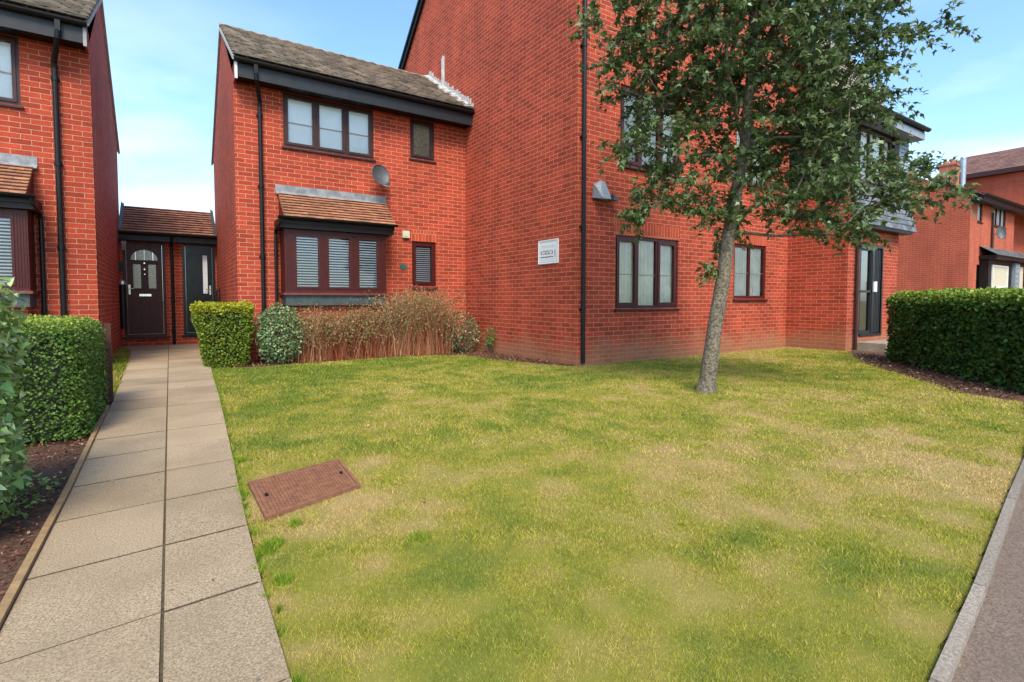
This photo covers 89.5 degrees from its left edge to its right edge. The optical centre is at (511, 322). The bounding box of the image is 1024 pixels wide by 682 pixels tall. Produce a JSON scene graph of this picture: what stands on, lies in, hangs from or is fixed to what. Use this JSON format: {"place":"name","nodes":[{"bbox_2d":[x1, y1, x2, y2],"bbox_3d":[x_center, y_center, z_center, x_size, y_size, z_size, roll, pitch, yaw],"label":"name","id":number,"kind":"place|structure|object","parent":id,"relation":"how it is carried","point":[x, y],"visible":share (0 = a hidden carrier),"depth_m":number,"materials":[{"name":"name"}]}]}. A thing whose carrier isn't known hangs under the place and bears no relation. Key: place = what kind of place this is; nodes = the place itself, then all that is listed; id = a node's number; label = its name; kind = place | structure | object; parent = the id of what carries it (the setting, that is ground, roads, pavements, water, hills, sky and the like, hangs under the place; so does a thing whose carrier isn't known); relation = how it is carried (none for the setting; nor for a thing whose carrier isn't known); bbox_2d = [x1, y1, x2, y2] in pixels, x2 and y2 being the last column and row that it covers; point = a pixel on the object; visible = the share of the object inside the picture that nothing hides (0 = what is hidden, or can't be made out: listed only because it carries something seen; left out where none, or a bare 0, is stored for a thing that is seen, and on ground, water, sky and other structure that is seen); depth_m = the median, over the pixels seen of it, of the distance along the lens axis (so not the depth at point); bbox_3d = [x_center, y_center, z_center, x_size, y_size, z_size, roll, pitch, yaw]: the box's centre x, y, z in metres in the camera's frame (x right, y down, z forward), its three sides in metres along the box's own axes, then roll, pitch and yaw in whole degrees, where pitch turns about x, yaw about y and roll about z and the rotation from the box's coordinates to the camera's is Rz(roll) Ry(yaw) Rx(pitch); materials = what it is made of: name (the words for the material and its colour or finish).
{"place":"outdoors","nodes":[
{"label":"outdoors","id":0,"kind":"place"},
{"bbox_2d":[0,402,110,601],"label":"side bed","id":1,"kind":"object","parent":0,"point":[31,527],"visible":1,"depth_m":2.70,"materials":[{"name":"soil"}]},
{"bbox_2d":[0,277,38,522],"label":"ivy shrub","id":2,"kind":"object","parent":1,"relation":"on","point":[13,449],"visible":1,"depth_m":2.55,"materials":[{"name":"green plant"}]},
{"bbox_2d":[0,473,65,521],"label":"weeds","id":3,"kind":"object","parent":1,"relation":"on","point":[20,492],"visible":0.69,"depth_m":2.79,"materials":[{"name":"green plant"}]},
{"bbox_2d":[0,314,110,445],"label":"clipped hedge","id":4,"kind":"object","parent":1,"relation":"on","point":[62,397],"visible":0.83,"depth_m":3.83,"materials":[{"name":"green plant"}]},
{"bbox_2d":[104,347,131,399],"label":"verge grass","id":5,"kind":"structure","parent":0,"point":[120,358],"depth_m":8.13,"materials":[{"name":"green plant"}]},
{"bbox_2d":[0,344,291,681],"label":"path","id":6,"kind":"structure","parent":0,"point":[227,637],"depth_m":2.04,"materials":[{"name":"beige concrete"}]},
{"bbox_2d":[93,397,258,679],"bbox_3d":[-2.656,0.858,3.923,0.736,0.020,8.151,-2,3,-33],"label":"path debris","id":7,"kind":"object","parent":6,"relation":"on","point":[176,509],"visible":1,"depth_m":2.26,"materials":[{"name":"brown"}]},
{"bbox_2d":[0,307,1023,681],"bbox_3d":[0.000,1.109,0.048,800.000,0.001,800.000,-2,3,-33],"label":"ground","id":8,"kind":"structure","parent":0,"point":[262,575],"depth_m":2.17,"materials":[{"name":"green plant"}]},
{"bbox_2d":[0,405,109,630],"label":"timber edging","id":9,"kind":"object","parent":8,"relation":"on","point":[11,595],"visible":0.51,"depth_m":2.22,"materials":[{"name":"brown wood"}]},
{"bbox_2d":[0,0,122,358],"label":"brick house","id":10,"kind":"structure","parent":8,"relation":"on","point":[59,208],"depth_m":7.44,"materials":[{"name":"brick"}]},
{"bbox_2d":[0,34,23,108],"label":"window","id":11,"kind":"structure","parent":10,"relation":"in","point":[9,47],"depth_m":7.18,"materials":[{"name":"glass"}]},
{"bbox_2d":[0,208,39,317],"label":"bay window","id":12,"kind":"structure","parent":10,"relation":"in","point":[17,231],"depth_m":6.99,"materials":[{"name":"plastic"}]},
{"bbox_2d":[118,262,123,270],"bbox_3d":[-8.412,-1.196,11.120,0.089,0.200,0.080,-2,3,-33],"label":"wall box","id":13,"kind":"object","parent":10,"relation":"attached to","point":[120,266],"visible":1,"depth_m":11.08,"materials":[{"name":"black plastic"}]},
{"bbox_2d":[117,235,125,249],"bbox_3d":[-8.386,-1.706,11.115,0.152,0.300,0.106,-2,3,-33],"label":"wall lantern","id":14,"kind":"object","parent":10,"relation":"attached to","point":[123,243],"depth_m":11.10,"materials":[{"name":"black plastic"}]},
{"bbox_2d":[119,280,126,328],"bbox_3d":[-8.372,-0.381,11.121,0.119,1.050,0.119,-2,3,-33],"label":"hose guard","id":15,"kind":"object","parent":10,"relation":"attached to","point":[122,293],"visible":1,"depth_m":11.09,"materials":[{"name":"black plastic"}]},
{"bbox_2d":[118,202,217,346],"bbox_3d":[-8.338,-1.147,12.629,1.873,3.390,2.326,-2,3,-33],"label":"entrance porch","id":16,"kind":"object","parent":8,"relation":"on","point":[171,246],"visible":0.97,"depth_m":11.95,"materials":[{"name":"brick"}]},
{"bbox_2d":[126,244,163,333],"bbox_3d":[-8.352,-0.746,11.764,0.664,2.029,0.104,-2,3,-33],"label":"door","id":17,"kind":"structure","parent":16,"relation":"in","point":[143,262],"depth_m":11.77,"materials":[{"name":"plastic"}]},
{"bbox_2d":[185,247,212,332],"bbox_3d":[-7.468,-0.772,12.349,0.544,2.029,0.104,-2,3,-33],"label":"door","id":18,"kind":"structure","parent":16,"relation":"in","point":[198,260],"depth_m":12.32,"materials":[{"name":"black paint"}]},
{"bbox_2d":[248,458,360,521],"bbox_3d":[-1.158,0.930,2.921,0.554,0.047,0.734,-2,3,-33],"label":"manhole cover","id":19,"kind":"object","parent":8,"relation":"on","point":[279,495],"visible":0.99,"depth_m":2.86,"materials":[{"name":"metal"}]},
{"bbox_2d":[211,23,474,360],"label":"brick house","id":20,"kind":"structure","parent":8,"relation":"on","point":[310,212],"depth_m":9.58,"materials":[{"name":"brick"}]},
{"bbox_2d":[216,289,219,301],"bbox_3d":[-6.733,-0.467,11.843,0.082,0.600,0.060,-2,3,-33],"label":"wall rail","id":21,"kind":"object","parent":20,"relation":"attached to","point":[219,296],"depth_m":11.82,"materials":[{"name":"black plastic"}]},
{"bbox_2d":[282,92,375,161],"bbox_3d":[-3.407,-3.581,9.621,1.680,0.985,0.283,-2,3,-33],"label":"window","id":22,"kind":"structure","parent":20,"relation":"in","point":[311,124],"depth_m":9.55,"materials":[{"name":"grey glass"}]},
{"bbox_2d":[279,228,388,357],"bbox_3d":[-3.231,-0.469,9.472,1.840,2.310,0.462,-2,3,-33],"label":"bay window","id":23,"kind":"structure","parent":20,"relation":"in","point":[327,269],"depth_m":9.31,"materials":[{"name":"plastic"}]},
{"bbox_2d":[371,164,390,187],"bbox_3d":[-2.550,-2.786,9.901,0.371,0.442,0.372,-2,3,-33],"label":"satellite dish","id":24,"kind":"object","parent":20,"relation":"attached to","point":[380,174],"visible":1,"depth_m":9.85,"materials":[{"name":"grey metal"}]},
{"bbox_2d":[400,264,406,268],"bbox_3d":[-2.184,-1.120,10.403,0.153,0.109,0.019,-2,3,-33],"label":"house plaque","id":25,"kind":"object","parent":20,"relation":"attached to","point":[402,266],"visible":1,"depth_m":10.39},
{"bbox_2d":[402,231,409,237],"bbox_3d":[-2.134,-1.764,10.381,0.145,0.140,0.065,-2,3,-33],"label":"alarm box","id":26,"kind":"object","parent":20,"relation":"attached to","point":[405,234],"visible":1,"depth_m":10.35,"materials":[{"name":"beige plastic"}]},
{"bbox_2d":[409,118,435,163],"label":"window","id":27,"kind":"structure","parent":20,"relation":"in","point":[421,132],"depth_m":10.59,"materials":[{"name":"glass"}]},
{"bbox_2d":[411,241,437,287],"bbox_3d":[-1.866,-1.182,10.740,0.590,0.955,0.293,-2,3,-33],"label":"window","id":28,"kind":"structure","parent":20,"relation":"in","point":[423,253],"depth_m":10.77,"materials":[{"name":"plastic"}]},
{"bbox_2d":[218,347,579,367],"bbox_3d":[-1.982,0.695,8.422,4.950,0.001,3.730,-2,3,-33],"label":"planting bed","id":29,"kind":"object","parent":8,"relation":"on","point":[470,352],"visible":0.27,"depth_m":9.18,"materials":[{"name":"soil"}]},
{"bbox_2d":[189,300,254,367],"bbox_3d":[-4.604,0.172,8.262,0.917,1.074,0.781,-2,3,-33],"label":"clipped shrub","id":30,"kind":"object","parent":29,"relation":"on","point":[224,339],"visible":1,"depth_m":8.04,"materials":[{"name":"green plant"}]},
{"bbox_2d":[253,302,308,362],"bbox_3d":[-3.859,0.168,8.634,0.776,1.058,0.863,2,3,33],"label":"variegated shrub","id":31,"kind":"object","parent":29,"relation":"on","point":[267,335],"visible":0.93,"depth_m":8.47,"materials":[{"name":"green plant"}]},
{"bbox_2d":[268,303,354,363],"bbox_3d":[-3.413,0.205,8.907,1.569,1.098,1.426,-2,3,-33],"label":"dry plant","id":32,"kind":"object","parent":29,"relation":"on","point":[308,350],"visible":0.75,"depth_m":8.81,"materials":[{"name":"brown plant"}]},
{"bbox_2d":[310,304,387,360],"bbox_3d":[-2.972,0.210,9.262,1.397,1.078,1.668,2,3,41],"label":"dry plant","id":33,"kind":"object","parent":29,"relation":"on","point":[345,349],"visible":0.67,"depth_m":9.13,"materials":[{"name":"brown plant"}]},
{"bbox_2d":[337,299,407,358],"bbox_3d":[-2.561,0.125,9.454,1.452,1.096,1.335,-1,3,-21],"label":"dry plant","id":34,"kind":"object","parent":29,"relation":"on","point":[374,347],"visible":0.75,"depth_m":9.35,"materials":[{"name":"brown plant"}]},
{"bbox_2d":[350,287,460,357],"bbox_3d":[-1.999,-0.055,9.798,1.990,1.395,1.939,1,3,30],"label":"dry plant","id":35,"kind":"object","parent":29,"relation":"on","point":[403,343],"visible":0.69,"depth_m":9.61,"materials":[{"name":"brown plant"}]},
{"bbox_2d":[383,285,479,355],"bbox_3d":[-1.676,-0.072,10.001,1.762,1.391,1.862,2,3,42],"label":"dry plant","id":36,"kind":"object","parent":29,"relation":"on","point":[435,344],"visible":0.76,"depth_m":9.88,"materials":[{"name":"brown plant"}]},
{"bbox_2d":[438,311,482,351],"bbox_3d":[-1.048,0.181,10.394,0.925,0.846,0.853,0,3,1],"label":"leafy shrub","id":37,"kind":"object","parent":29,"relation":"on","point":[456,340],"visible":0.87,"depth_m":10.31,"materials":[{"name":"green plant"}]},
{"bbox_2d":[483,327,494,352],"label":"wall plant","id":38,"kind":"object","parent":29,"relation":"on","point":[488,343],"depth_m":10.19,"materials":[{"name":"green plant"}]},
{"bbox_2d":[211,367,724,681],"bbox_3d":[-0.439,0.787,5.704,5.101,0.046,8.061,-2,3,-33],"label":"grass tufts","id":39,"kind":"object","parent":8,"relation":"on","point":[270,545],"visible":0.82,"depth_m":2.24,"materials":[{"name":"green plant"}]},
{"bbox_2d":[398,0,931,365],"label":"brick block","id":40,"kind":"structure","parent":8,"relation":"on","point":[603,291],"depth_m":9.64,"materials":[{"name":"brick"}]},
{"bbox_2d":[538,238,558,264],"bbox_3d":[0.613,-1.192,8.739,0.017,0.400,0.550,-2,3,-33],"label":"wall sign","id":41,"kind":"object","parent":40,"relation":"attached to","point":[548,251],"visible":1,"depth_m":8.73,"materials":[{"name":"white plastic"}]},
{"bbox_2d":[592,180,618,201],"bbox_3d":[1.545,-2.114,8.298,0.470,0.325,0.257,-2,3,-33],"label":"security floodlight","id":42,"kind":"object","parent":40,"relation":"attached to","point":[600,191],"visible":1,"depth_m":8.23,"materials":[{"name":"metal"}]},
{"bbox_2d":[614,235,680,310],"bbox_3d":[2.336,-0.843,9.152,1.650,1.275,0.288,-2,3,-33],"label":"window","id":43,"kind":"structure","parent":40,"relation":"in","point":[646,271],"depth_m":9.14,"materials":[{"name":"plastic"}]},
{"bbox_2d":[619,85,679,178],"bbox_3d":[2.369,-3.286,9.068,1.570,1.365,0.288,-2,3,-33],"label":"window","id":44,"kind":"structure","parent":40,"relation":"in","point":[639,162],"depth_m":8.89,"materials":[{"name":"glass"}]},
{"bbox_2d":[732,243,767,300],"bbox_3d":[4.913,-1.032,10.851,1.210,1.165,0.288,-2,3,-33],"label":"window","id":45,"kind":"structure","parent":40,"relation":"in","point":[749,264],"depth_m":10.81,"materials":[{"name":"plastic"}]},
{"bbox_2d":[736,127,766,189],"bbox_3d":[4.913,-3.420,10.747,1.210,1.245,0.288,-2,3,-33],"label":"window","id":46,"kind":"structure","parent":40,"relation":"in","point":[737,136],"depth_m":10.72,"materials":[{"name":"glass"}]},
{"bbox_2d":[860,127,891,186],"bbox_3d":[7.765,-3.478,11.164,1.590,1.165,0.273,-2,3,-33],"label":"window","id":47,"kind":"structure","parent":40,"relation":"in","point":[865,140],"depth_m":11.11,"materials":[{"name":"glass"}]},
{"bbox_2d":[566,0,982,393],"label":"broadleaf tree","id":48,"kind":"object","parent":8,"relation":"on","point":[804,15],"visible":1,"depth_m":5.56,"materials":[{"name":"green plant"}]},
{"bbox_2d":[908,149,957,177],"bbox_3d":[24.883,-5.270,30.936,3.446,9.944,3.327,-2,3,-33],"label":"distant tree","id":49,"kind":"object","parent":8,"relation":"on","point":[924,162],"visible":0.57,"depth_m":30.49,"materials":[{"name":"green plant"}]},
{"bbox_2d":[846,350,1023,401],"bbox_3d":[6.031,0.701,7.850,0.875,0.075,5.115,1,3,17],"label":"hedge mulch","id":50,"kind":"object","parent":8,"relation":"on","point":[889,362],"visible":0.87,"depth_m":6.94,"materials":[{"name":"brown soil"}]},
{"bbox_2d":[884,286,1023,392],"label":"broad hedge","id":51,"kind":"object","parent":50,"relation":"on","point":[977,334],"visible":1,"depth_m":6.97,"materials":[{"name":"green plant"}]},
{"bbox_2d":[929,459,1023,681],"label":"kerb","id":52,"kind":"structure","parent":8,"relation":"on","point":[945,668],"depth_m":1.81,"materials":[{"name":"concrete"}]},
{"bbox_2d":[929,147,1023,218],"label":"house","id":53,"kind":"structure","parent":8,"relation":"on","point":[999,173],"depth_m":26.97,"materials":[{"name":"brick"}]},
{"bbox_2d":[103,0,1023,279],"label":"sky","id":54,"kind":"structure","parent":0,"point":[163,53],"materials":[{"name":"blue"}]},
{"bbox_2d":[897,170,1023,292],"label":"neighbour house","id":55,"kind":"structure","parent":0,"point":[960,248],"depth_m":19.63,"materials":[{"name":"red brick"}]},
{"bbox_2d":[938,159,959,187],"bbox_3d":[20.990,-6.689,24.819,0.800,2.100,0.670,-2,3,-33],"label":"chimney stack","id":56,"kind":"object","parent":55,"relation":"on","point":[948,166],"visible":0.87,"depth_m":24.57,"materials":[{"name":"brick"}]},
{"bbox_2d":[959,157,966,187],"bbox_3d":[21.038,-6.748,24.110,0.251,1.880,0.251,-2,3,-33],"label":"flue pipe","id":57,"kind":"object","parent":55,"relation":"attached to","point":[963,161],"visible":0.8,"depth_m":24.02,"materials":[{"name":"metal"}]},
{"bbox_2d":[976,265,979,288],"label":"window","id":58,"kind":"structure","parent":55,"relation":"in","point":[977,266],"depth_m":19.55,"materials":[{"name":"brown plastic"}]},
{"bbox_2d":[977,203,983,223],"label":"window","id":59,"kind":"structure","parent":55,"relation":"in","point":[979,215],"depth_m":19.40,"materials":[{"name":"grey glass"}]},
{"bbox_2d":[993,208,1006,228],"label":"window","id":60,"kind":"structure","parent":55,"relation":"in","point":[999,217],"depth_m":20.70,"materials":[{"name":"grey glass"}]},
{"bbox_2d":[994,226,1006,238],"bbox_3d":[18.772,-3.441,19.886,0.315,0.505,0.475,-2,3,-33],"label":"satellite dish","id":61,"kind":"object","parent":55,"relation":"attached to","point":[1000,232],"visible":1,"depth_m":19.91,"materials":[{"name":"grey metal"}]},
{"bbox_2d":[951,484,1023,681],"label":"road","id":62,"kind":"structure","parent":0,"point":[993,651],"depth_m":1.70,"materials":[{"name":"grey asphalt"}]},
{"label":"grass verge","id":63,"kind":"structure","parent":0,"visible":0},
{"bbox_2d":[91,321,113,403],"bbox_3d":[-4.923,0.439,4.740,1.995,0.850,0.100,-2,3,-33],"label":"timber fence","id":64,"kind":"object","parent":63,"relation":"on","point":[108,350],"visible":0.1,"depth_m":5.24,"materials":[{"name":"brown wood"}]}
]}

